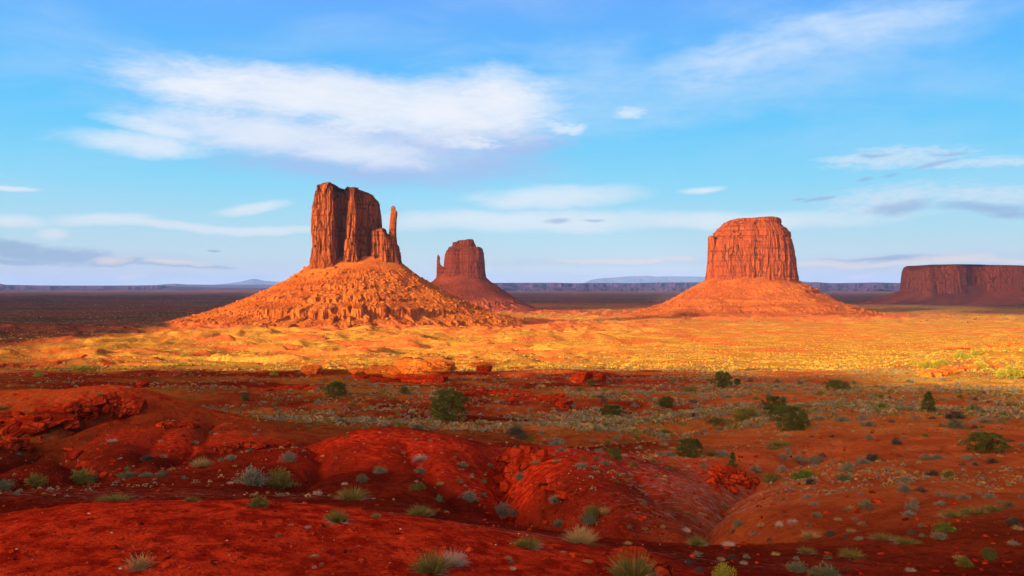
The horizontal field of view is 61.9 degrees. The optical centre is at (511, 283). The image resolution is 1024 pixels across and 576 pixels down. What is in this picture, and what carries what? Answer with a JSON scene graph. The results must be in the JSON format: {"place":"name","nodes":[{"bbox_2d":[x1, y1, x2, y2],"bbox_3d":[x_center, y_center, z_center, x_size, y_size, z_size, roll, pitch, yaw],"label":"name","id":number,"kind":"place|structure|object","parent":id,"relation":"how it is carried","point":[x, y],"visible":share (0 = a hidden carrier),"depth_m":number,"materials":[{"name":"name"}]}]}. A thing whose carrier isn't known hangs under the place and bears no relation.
{"place":"outdoors","nodes":[
{"label":"outdoors","id":0,"kind":"place"},
{"bbox_2d":[0,284,267,290],"bbox_3d":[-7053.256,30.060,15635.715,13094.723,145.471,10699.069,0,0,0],"label":"hills","id":1,"kind":"structure","parent":0,"point":[3,287],"depth_m":14371.14,"materials":[{"name":"stone"}]},
{"bbox_2d":[44,284,272,286],"bbox_3d":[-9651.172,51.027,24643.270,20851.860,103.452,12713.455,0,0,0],"label":"hills","id":2,"kind":"structure","parent":0,"point":[182,285],"depth_m":25007.13,"materials":[{"name":"stone"}]},
{"bbox_2d":[216,279,279,284],"bbox_3d":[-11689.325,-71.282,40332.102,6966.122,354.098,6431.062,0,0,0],"label":"mountains","id":3,"kind":"structure","parent":0,"point":[253,282],"depth_m":40668.37,"materials":[{"name":"stone"}]},
{"bbox_2d":[437,547,473,568],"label":"dry grass","id":4,"kind":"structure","parent":0,"point":[458,562],"depth_m":10.56,"materials":[{"name":"plant"}]},
{"bbox_2d":[0,287,1023,575],"bbox_3d":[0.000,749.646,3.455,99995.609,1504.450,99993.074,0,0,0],"label":"ground","id":5,"kind":"structure","parent":0,"point":[366,451],"depth_m":47.67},
{"bbox_2d":[0,479,16,490],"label":"saltbush","id":6,"kind":"object","parent":5,"relation":"on","point":[5,485],"visible":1,"depth_m":34.95,"materials":[{"name":"grey plant"}]},
{"bbox_2d":[0,437,34,450],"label":"rock outcrop","id":7,"kind":"object","parent":5,"relation":"on","point":[14,443],"visible":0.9,"depth_m":52.06,"materials":[{"name":"stone"}]},
{"bbox_2d":[24,473,48,486],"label":"olive bush","id":8,"kind":"object","parent":5,"relation":"on","point":[37,480],"visible":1,"depth_m":36.48,"materials":[{"name":"green plant"}]},
{"bbox_2d":[0,392,138,436],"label":"rock outcrop","id":9,"kind":"object","parent":5,"relation":"on","point":[67,415],"visible":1,"depth_m":56.72,"materials":[{"name":"stone"}]},
{"bbox_2d":[65,450,83,459],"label":"boulder","id":10,"kind":"object","parent":5,"relation":"on","point":[71,455],"visible":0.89,"depth_m":52.14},
{"bbox_2d":[68,467,98,484],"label":"olive bush","id":11,"kind":"object","parent":5,"relation":"on","point":[81,477],"visible":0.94,"depth_m":44.43,"materials":[{"name":"green plant"}]},
{"bbox_2d":[90,492,131,501],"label":"grass tuft","id":12,"kind":"object","parent":5,"relation":"on","point":[120,498],"visible":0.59,"depth_m":24.74,"materials":[{"name":"green plant"}]},
{"bbox_2d":[116,470,137,479],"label":"saltbush","id":13,"kind":"object","parent":5,"relation":"on","point":[126,475],"visible":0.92,"depth_m":44.98,"materials":[{"name":"grey plant"}]},
{"bbox_2d":[125,397,146,415],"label":"boulder","id":14,"kind":"object","parent":5,"relation":"on","point":[139,407],"visible":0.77,"depth_m":59.87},
{"bbox_2d":[122,551,156,571],"bbox_3d":[-4.236,3.146,9.692,0.467,0.199,0.374,0,0,-35],"label":"tumbleweed","id":15,"kind":"object","parent":5,"relation":"on","point":[139,565],"visible":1,"depth_m":9.67,"materials":[{"name":"plant"}]},
{"bbox_2d":[155,420,200,428],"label":"rock outcrop","id":16,"kind":"object","parent":5,"relation":"on","point":[173,424],"visible":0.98,"depth_m":58.22,"materials":[{"name":"stone"}]},
{"bbox_2d":[188,456,215,468],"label":"grass tuft","id":17,"kind":"object","parent":5,"relation":"on","point":[202,463],"visible":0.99,"depth_m":36.02,"materials":[{"name":"plant"}]},
{"bbox_2d":[192,441,291,452],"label":"rock outcrop","id":18,"kind":"object","parent":5,"relation":"on","point":[243,446],"visible":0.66,"depth_m":53.62,"materials":[{"name":"stone"}]},
{"bbox_2d":[230,463,274,486],"bbox_3d":[-9.399,6.939,31.156,1.546,0.844,1.641,0,0,39],"label":"sagebrush","id":19,"kind":"object","parent":5,"relation":"on","point":[251,478],"visible":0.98,"depth_m":30.90,"materials":[{"name":"grey plant"}]},
{"bbox_2d":[242,494,270,508],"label":"olive bush","id":20,"kind":"object","parent":5,"relation":"on","point":[258,501],"visible":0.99,"depth_m":12.40,"materials":[{"name":"green plant"}]},
{"bbox_2d":[265,467,301,489],"bbox_3d":[-8.620,7.178,31.687,1.235,0.786,1.226,0,0,-43],"label":"olive bush","id":21,"kind":"object","parent":5,"relation":"on","point":[281,480],"visible":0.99,"depth_m":31.57,"materials":[{"name":"green plant"}]},
{"bbox_2d":[253,384,318,391],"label":"rock outcrop","id":22,"kind":"object","parent":5,"relation":"on","point":[306,387],"visible":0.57,"depth_m":126.44,"materials":[{"name":"stone"}]},
{"bbox_2d":[279,450,297,461],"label":"sagebrush","id":23,"kind":"object","parent":5,"relation":"on","point":[288,457],"visible":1,"depth_m":36.20,"materials":[{"name":"grey plant"}]},
{"bbox_2d":[301,364,322,376],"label":"rock outcrop","id":24,"kind":"object","parent":5,"relation":"on","point":[310,370],"visible":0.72,"depth_m":188.16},
{"bbox_2d":[323,381,347,397],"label":"juniper tree","id":25,"kind":"object","parent":5,"relation":"on","point":[340,386],"visible":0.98,"depth_m":112.21,"materials":[{"name":"green plant"}]},
{"bbox_2d":[321,509,354,526],"bbox_3d":[-2.462,3.231,11.943,0.467,0.209,0.542,0,0,-44],"label":"grass tuft","id":26,"kind":"object","parent":5,"relation":"on","point":[335,517],"visible":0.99,"depth_m":11.89,"materials":[{"name":"green plant"}]},
{"bbox_2d":[1,437,685,571],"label":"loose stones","id":27,"kind":"object","parent":5,"relation":"on","point":[326,511],"visible":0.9,"depth_m":18.09,"materials":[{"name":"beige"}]},
{"bbox_2d":[163,182,531,327],"bbox_3d":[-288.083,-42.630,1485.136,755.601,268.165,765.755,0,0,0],"label":"butte","id":28,"kind":"object","parent":5,"relation":"on","point":[356,272],"visible":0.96,"depth_m":1425.95,"materials":[{"name":"stone"}]},
{"bbox_2d":[332,485,370,500],"bbox_3d":[-4.553,5.963,24.394,1.300,0.451,1.360,0,0,-13],"label":"grass tuft","id":29,"kind":"object","parent":5,"relation":"on","point":[354,495],"visible":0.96,"depth_m":24.30,"materials":[{"name":"green plant"}]},
{"bbox_2d":[348,367,370,378],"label":"rock outcrop","id":30,"kind":"object","parent":5,"relation":"on","point":[358,373],"visible":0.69,"depth_m":176.90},
{"bbox_2d":[364,365,401,382],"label":"rock outcrop","id":31,"kind":"object","parent":5,"relation":"on","point":[383,373],"visible":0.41,"depth_m":171.33,"materials":[{"name":"stone"}]},
{"bbox_2d":[401,503,436,516],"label":"grass tuft","id":32,"kind":"object","parent":5,"relation":"on","point":[420,511],"visible":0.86,"depth_m":20.37,"materials":[{"name":"green plant"}]},
{"bbox_2d":[393,359,456,383],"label":"rock outcrop","id":33,"kind":"object","parent":5,"relation":"on","point":[419,371],"visible":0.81,"depth_m":167.27,"materials":[{"name":"stone"}]},
{"bbox_2d":[403,547,457,575],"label":"grass tuft","id":34,"kind":"object","parent":5,"relation":"on","point":[429,566],"visible":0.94,"depth_m":10.16,"materials":[{"name":"green plant"}]},
{"bbox_2d":[427,387,468,421],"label":"juniper tree","id":35,"kind":"object","parent":5,"relation":"on","point":[443,408],"visible":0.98,"depth_m":89.30,"materials":[{"name":"green plant"}]},
{"bbox_2d":[459,488,480,502],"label":"sagebrush","id":36,"kind":"object","parent":5,"relation":"on","point":[468,497],"visible":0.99,"depth_m":31.92,"materials":[{"name":"grey plant"}]},
{"bbox_2d":[468,361,495,371],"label":"rock outcrop","id":37,"kind":"object","parent":5,"relation":"on","point":[480,366],"visible":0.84,"depth_m":197.24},
{"bbox_2d":[432,239,540,311],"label":"butte","id":38,"kind":"object","parent":5,"relation":"on","point":[461,273],"visible":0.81,"depth_m":2838.87,"materials":[{"name":"stone"}]},
{"bbox_2d":[456,388,532,396],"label":"rock outcrop","id":39,"kind":"object","parent":5,"relation":"on","point":[482,391],"visible":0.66,"depth_m":118.89,"materials":[{"name":"stone"}]},
{"bbox_2d":[494,501,514,518],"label":"sagebrush","id":40,"kind":"object","parent":5,"relation":"on","point":[502,512],"visible":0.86,"depth_m":32.91,"materials":[{"name":"grey plant"}]},
{"bbox_2d":[500,482,511,492],"bbox_3d":[-0.235,8.716,36.481,0.550,0.508,0.501,0,0,-11],"label":"boulder","id":41,"kind":"object","parent":5,"relation":"on","point":[505,487],"visible":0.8,"depth_m":36.35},
{"bbox_2d":[0,359,1023,439],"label":"scrub","id":42,"kind":"object","parent":5,"relation":"on","point":[682,413],"visible":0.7,"depth_m":100.79,"materials":[{"name":"green plant"}]},
{"bbox_2d":[0,323,1023,371],"bbox_3d":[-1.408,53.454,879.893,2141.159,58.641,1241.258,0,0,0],"label":"scrub","id":43,"kind":"object","parent":5,"relation":"on","point":[836,365],"visible":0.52,"depth_m":349.69,"materials":[{"name":"yellow plant"}]},
{"bbox_2d":[0,373,1023,575],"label":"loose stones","id":44,"kind":"object","parent":5,"relation":"on","point":[214,562],"visible":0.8,"depth_m":15.26,"materials":[{"name":"stone"}]},
{"bbox_2d":[0,296,1023,322],"bbox_3d":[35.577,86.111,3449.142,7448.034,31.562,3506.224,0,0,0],"label":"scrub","id":45,"kind":"object","parent":5,"relation":"on","point":[501,312],"visible":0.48,"depth_m":2236.51,"materials":[{"name":"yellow plant"}]},
{"bbox_2d":[0,387,1023,520],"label":"scrub","id":46,"kind":"object","parent":5,"relation":"on","point":[770,483],"visible":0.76,"depth_m":35.93,"materials":[{"name":"green plant"}]},
{"bbox_2d":[504,423,527,435],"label":"bush","id":47,"kind":"object","parent":5,"relation":"on","point":[516,429],"visible":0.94,"depth_m":69.84,"materials":[{"name":"grey plant"}]},
{"bbox_2d":[511,447,524,465],"bbox_3d":[0.431,7.962,39.226,0.944,0.911,0.613,0,0,-19],"label":"boulder","id":48,"kind":"object","parent":5,"relation":"on","point":[517,456],"visible":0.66,"depth_m":38.95,"materials":[{"name":"stone"}]},
{"bbox_2d":[508,533,547,550],"bbox_3d":[0.223,3.694,12.261,0.680,0.210,0.637,0,0,-34],"label":"grass tuft","id":49,"kind":"object","parent":5,"relation":"on","point":[529,544],"visible":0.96,"depth_m":12.23,"materials":[{"name":"green plant"}]},
{"bbox_2d":[524,445,540,464],"bbox_3d":[0.984,7.571,37.231,0.878,1.002,0.849,0,0,0],"label":"boulder","id":50,"kind":"object","parent":5,"relation":"on","point":[530,451],"visible":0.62,"depth_m":37.13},
{"bbox_2d":[500,393,573,407],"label":"rock outcrop","id":51,"kind":"object","parent":5,"relation":"on","point":[559,400],"visible":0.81,"depth_m":110.62,"materials":[{"name":"stone"}]},
{"bbox_2d":[534,448,547,463],"bbox_3d":[1.262,7.503,36.827,0.567,0.796,0.435,0,0,-29],"label":"boulder","id":52,"kind":"object","parent":5,"relation":"on","point":[541,455],"visible":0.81,"depth_m":36.73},
{"bbox_2d":[531,480,585,502],"bbox_3d":[1.532,7.706,31.742,0.972,0.630,4.744,0,0,-20],"label":"rock outcrop","id":53,"kind":"object","parent":5,"relation":"on","point":[559,493],"visible":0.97,"depth_m":31.11,"materials":[{"name":"stone"}]},
{"bbox_2d":[563,522,603,546],"bbox_3d":[1.122,4.065,13.902,0.775,0.365,0.817,0,0,-26],"label":"grass tuft","id":54,"kind":"object","parent":5,"relation":"on","point":[584,538],"visible":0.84,"depth_m":13.85,"materials":[{"name":"plant"}]},
{"bbox_2d":[568,370,605,382],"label":"rock outcrop","id":55,"kind":"object","parent":5,"relation":"on","point":[582,377],"visible":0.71,"depth_m":168.20,"materials":[{"name":"stone"}]},
{"bbox_2d":[578,511,599,524],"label":"saltbush","id":56,"kind":"object","parent":5,"relation":"on","point":[588,518],"visible":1,"depth_m":28.20,"materials":[{"name":"green plant"}]},
{"bbox_2d":[583,503,601,514],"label":"olive bush","id":57,"kind":"object","parent":5,"relation":"on","point":[593,509],"visible":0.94,"depth_m":28.61,"materials":[{"name":"green plant"}]},
{"bbox_2d":[599,404,624,416],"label":"juniper tree","id":58,"kind":"object","parent":5,"relation":"on","point":[612,409],"visible":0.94,"depth_m":96.50,"materials":[{"name":"green plant"}]},
{"bbox_2d":[606,447,622,460],"bbox_3d":[4.671,7.784,38.983,0.788,0.633,0.839,0,0,-21],"label":"juniper tree","id":59,"kind":"object","parent":5,"relation":"on","point":[615,453],"visible":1,"depth_m":38.84,"materials":[{"name":"green plant"}]},
{"bbox_2d":[610,546,648,558],"bbox_3d":[1.845,4.234,13.387,0.593,0.116,0.487,0,0,0],"label":"boulder","id":60,"kind":"object","parent":5,"relation":"on","point":[631,549],"visible":0.67,"depth_m":13.40,"materials":[{"name":"stone"}]},
{"bbox_2d":[602,543,661,575],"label":"grass tuft","id":61,"kind":"object","parent":5,"relation":"on","point":[640,568],"visible":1,"depth_m":11.18,"materials":[{"name":"green plant"}]},
{"bbox_2d":[644,555,665,563],"bbox_3d":[2.200,4.295,13.297,0.369,0.123,0.294,0,0,26],"label":"boulder","id":62,"kind":"object","parent":5,"relation":"on","point":[659,560],"visible":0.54,"depth_m":13.22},
{"bbox_2d":[647,563,673,574],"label":"boulder","id":63,"kind":"object","parent":5,"relation":"on","point":[666,569],"visible":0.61,"depth_m":11.97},
{"bbox_2d":[656,396,674,407],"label":"juniper tree","id":64,"kind":"object","parent":5,"relation":"on","point":[664,401],"visible":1,"depth_m":105.25,"materials":[{"name":"green plant"}]},
{"bbox_2d":[675,437,703,457],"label":"juniper tree","id":65,"kind":"object","parent":5,"relation":"on","point":[691,443],"visible":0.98,"depth_m":48.82,"materials":[{"name":"green plant"}]},
{"bbox_2d":[682,533,711,546],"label":"grass tuft","id":66,"kind":"object","parent":5,"relation":"on","point":[696,541],"visible":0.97,"depth_m":17.94,"materials":[{"name":"green plant"}]},
{"bbox_2d":[707,466,725,475],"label":"boulder","id":67,"kind":"object","parent":5,"relation":"on","point":[713,470],"visible":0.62,"depth_m":42.61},
{"bbox_2d":[710,371,733,387],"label":"juniper tree","id":68,"kind":"object","parent":5,"relation":"on","point":[722,381],"visible":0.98,"depth_m":140.10,"materials":[{"name":"green plant"}]},
{"bbox_2d":[711,559,736,575],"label":"yellow bush","id":69,"kind":"object","parent":5,"relation":"on","point":[721,570],"visible":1,"depth_m":12.36,"materials":[{"name":"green plant"}]},
{"bbox_2d":[724,465,737,474],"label":"boulder","id":70,"kind":"object","parent":5,"relation":"on","point":[728,469],"visible":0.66,"depth_m":43.22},
{"bbox_2d":[723,481,739,494],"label":"boulder","id":71,"kind":"object","parent":5,"relation":"on","point":[731,487],"visible":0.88,"depth_m":40.72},
{"bbox_2d":[728,474,742,486],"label":"boulder","id":72,"kind":"object","parent":5,"relation":"on","point":[734,479],"visible":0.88,"depth_m":42.10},
{"bbox_2d":[730,405,763,420],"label":"olive bush","id":73,"kind":"object","parent":5,"relation":"on","point":[742,415],"visible":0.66,"depth_m":78.39,"materials":[{"name":"green plant"}]},
{"bbox_2d":[617,216,895,316],"bbox_3d":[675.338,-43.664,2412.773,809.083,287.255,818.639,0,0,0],"label":"butte","id":74,"kind":"object","parent":5,"relation":"on","point":[751,269],"visible":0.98,"depth_m":2296.82,"materials":[{"name":"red stone"}]},
{"bbox_2d":[760,470,783,483],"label":"olive bush","id":75,"kind":"object","parent":5,"relation":"on","point":[772,477],"visible":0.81,"depth_m":39.80,"materials":[{"name":"green plant"}]},
{"bbox_2d":[758,395,786,415],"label":"juniper tree","id":76,"kind":"object","parent":5,"relation":"on","point":[771,398],"visible":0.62,"depth_m":76.29,"materials":[{"name":"green plant"}]},
{"bbox_2d":[766,438,799,447],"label":"grass tuft","id":77,"kind":"object","parent":5,"relation":"on","point":[779,443],"visible":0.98,"depth_m":52.97,"materials":[{"name":"yellow plant"}]},
{"bbox_2d":[769,403,811,430],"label":"juniper tree","id":78,"kind":"object","parent":5,"relation":"on","point":[790,423],"visible":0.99,"depth_m":64.02,"materials":[{"name":"green plant"}]},
{"bbox_2d":[783,558,809,573],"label":"saltbush","id":79,"kind":"object","parent":5,"relation":"on","point":[798,567],"visible":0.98,"depth_m":13.78,"materials":[{"name":"grey plant"}]},
{"bbox_2d":[783,469,819,479],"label":"green bush","id":80,"kind":"object","parent":5,"relation":"on","point":[803,474],"visible":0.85,"depth_m":36.69,"materials":[{"name":"green plant"}]},
{"bbox_2d":[796,529,823,540],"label":"grass tuft","id":81,"kind":"object","parent":5,"relation":"on","point":[808,535],"visible":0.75,"depth_m":22.84,"materials":[{"name":"plant"}]},
{"bbox_2d":[807,454,825,465],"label":"sagebrush","id":82,"kind":"object","parent":5,"relation":"on","point":[813,460],"visible":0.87,"depth_m":50.47,"materials":[{"name":"grey plant"}]},
{"bbox_2d":[807,562,845,575],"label":"saltbush","id":83,"kind":"object","parent":5,"relation":"on","point":[828,571],"visible":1,"depth_m":13.40,"materials":[{"name":"grey plant"}]},
{"bbox_2d":[821,379,851,389],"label":"juniper tree","id":84,"kind":"object","parent":5,"relation":"on","point":[837,385],"visible":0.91,"depth_m":127.77,"materials":[{"name":"green plant"}]},
{"bbox_2d":[833,472,852,481],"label":"saltbush","id":85,"kind":"object","parent":5,"relation":"on","point":[841,476],"visible":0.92,"depth_m":34.09,"materials":[{"name":"grey plant"}]},
{"bbox_2d":[839,460,857,471],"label":"sagebrush","id":86,"kind":"object","parent":5,"relation":"on","point":[848,467],"visible":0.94,"depth_m":38.90,"materials":[{"name":"grey plant"}]},
{"bbox_2d":[832,546,869,559],"bbox_3d":[5.990,4.748,15.110,0.576,0.219,0.642,0,0,-35],"label":"grass tuft","id":87,"kind":"object","parent":5,"relation":"on","point":[849,554],"visible":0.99,"depth_m":15.09,"materials":[{"name":"beige plant"}]},
{"bbox_2d":[864,451,883,461],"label":"bush","id":88,"kind":"object","parent":5,"relation":"on","point":[874,457],"visible":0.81,"depth_m":42.75,"materials":[{"name":"grey plant"}]},
{"bbox_2d":[867,532,901,540],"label":"grass tuft","id":89,"kind":"object","parent":5,"relation":"on","point":[877,536],"visible":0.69,"depth_m":17.08,"materials":[{"name":"green plant"}]},
{"bbox_2d":[887,536,921,544],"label":"grass tuft","id":90,"kind":"object","parent":5,"relation":"on","point":[905,541],"visible":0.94,"depth_m":16.44,"materials":[{"name":"green plant"}]},
{"bbox_2d":[921,391,937,411],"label":"juniper tree","id":91,"kind":"object","parent":5,"relation":"on","point":[928,397],"visible":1,"depth_m":80.67,"materials":[{"name":"green plant"}]},
{"bbox_2d":[929,530,948,539],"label":"sagebrush","id":92,"kind":"object","parent":5,"relation":"on","point":[938,535],"visible":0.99,"depth_m":16.91,"materials":[{"name":"grey plant"}]},
{"bbox_2d":[859,264,1023,304],"bbox_3d":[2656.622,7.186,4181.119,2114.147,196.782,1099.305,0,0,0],"label":"mesa","id":93,"kind":"structure","parent":5,"relation":"on","point":[959,284],"depth_m":3911.18,"materials":[{"name":"brown stone"}]},
{"bbox_2d":[930,521,956,532],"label":"green bush","id":94,"kind":"object","parent":5,"relation":"on","point":[944,527],"visible":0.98,"depth_m":17.92,"materials":[{"name":"green plant"}]},
{"bbox_2d":[918,365,980,376],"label":"rock outcrop","id":95,"kind":"object","parent":5,"relation":"on","point":[931,372],"visible":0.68,"depth_m":194.12,"materials":[{"name":"stone"}]},
{"bbox_2d":[934,509,969,518],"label":"grass tuft","id":96,"kind":"object","parent":5,"relation":"on","point":[947,514],"visible":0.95,"depth_m":20.19,"materials":[{"name":"green plant"}]},
{"bbox_2d":[942,416,967,429],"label":"saltbush","id":97,"kind":"object","parent":5,"relation":"on","point":[954,424],"visible":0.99,"depth_m":58.49,"materials":[{"name":"grey plant"}]},
{"bbox_2d":[942,410,967,419],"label":"bush","id":98,"kind":"object","parent":5,"relation":"on","point":[954,413],"visible":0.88,"depth_m":65.97,"materials":[{"name":"green plant"}]},
{"bbox_2d":[949,349,972,358],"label":"yellow bush","id":99,"kind":"object","parent":5,"relation":"on","point":[960,354],"visible":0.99,"depth_m":303.82,"materials":[{"name":"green plant"}]},
{"bbox_2d":[954,556,973,567],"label":"olive bush","id":100,"kind":"object","parent":5,"relation":"on","point":[964,562],"visible":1,"depth_m":13.54,"materials":[{"name":"green plant"}]},
{"bbox_2d":[958,505,990,514],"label":"grass tuft","id":101,"kind":"object","parent":5,"relation":"on","point":[971,511],"visible":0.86,"depth_m":20.55,"materials":[{"name":"green plant"}]},
{"bbox_2d":[956,431,1011,453],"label":"juniper tree","id":102,"kind":"object","parent":5,"relation":"on","point":[986,442],"visible":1,"depth_m":45.43,"materials":[{"name":"green plant"}]},
{"bbox_2d":[979,547,998,560],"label":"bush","id":103,"kind":"object","parent":5,"relation":"on","point":[990,555],"visible":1,"depth_m":14.19,"materials":[{"name":"green plant"}]},
{"bbox_2d":[976,504,1007,511],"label":"grass tuft","id":104,"kind":"object","parent":5,"relation":"on","point":[990,508],"visible":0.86,"depth_m":20.96,"materials":[{"name":"green plant"}]},
{"bbox_2d":[981,341,1023,347],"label":"rock outcrop","id":105,"kind":"object","parent":5,"relation":"on","point":[1003,344],"visible":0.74,"depth_m":628.33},
{"bbox_2d":[991,363,1023,377],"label":"yellow bush","id":106,"kind":"object","parent":5,"relation":"on","point":[1011,371],"visible":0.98,"depth_m":185.26,"materials":[{"name":"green plant"}]},
{"bbox_2d":[1000,516,1022,525],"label":"bush","id":107,"kind":"object","parent":5,"relation":"on","point":[1013,521],"visible":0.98,"depth_m":18.25,"materials":[{"name":"grey plant"}]},
{"bbox_2d":[0,0,1023,285],"label":"sky","id":108,"kind":"structure","parent":0,"point":[143,142],"materials":[{"name":"blue"}]},
{"bbox_2d":[584,276,806,282],"bbox_3d":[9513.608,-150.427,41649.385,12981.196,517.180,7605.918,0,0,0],"label":"mountains","id":109,"kind":"structure","parent":0,"point":[645,279],"depth_m":43140.97,"materials":[{"name":"stone"}]},
{"bbox_2d":[494,282,899,291],"bbox_3d":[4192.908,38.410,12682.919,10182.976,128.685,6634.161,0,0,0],"label":"hills","id":110,"kind":"structure","parent":0,"point":[820,286],"depth_m":12752.70,"materials":[{"name":"stone"}]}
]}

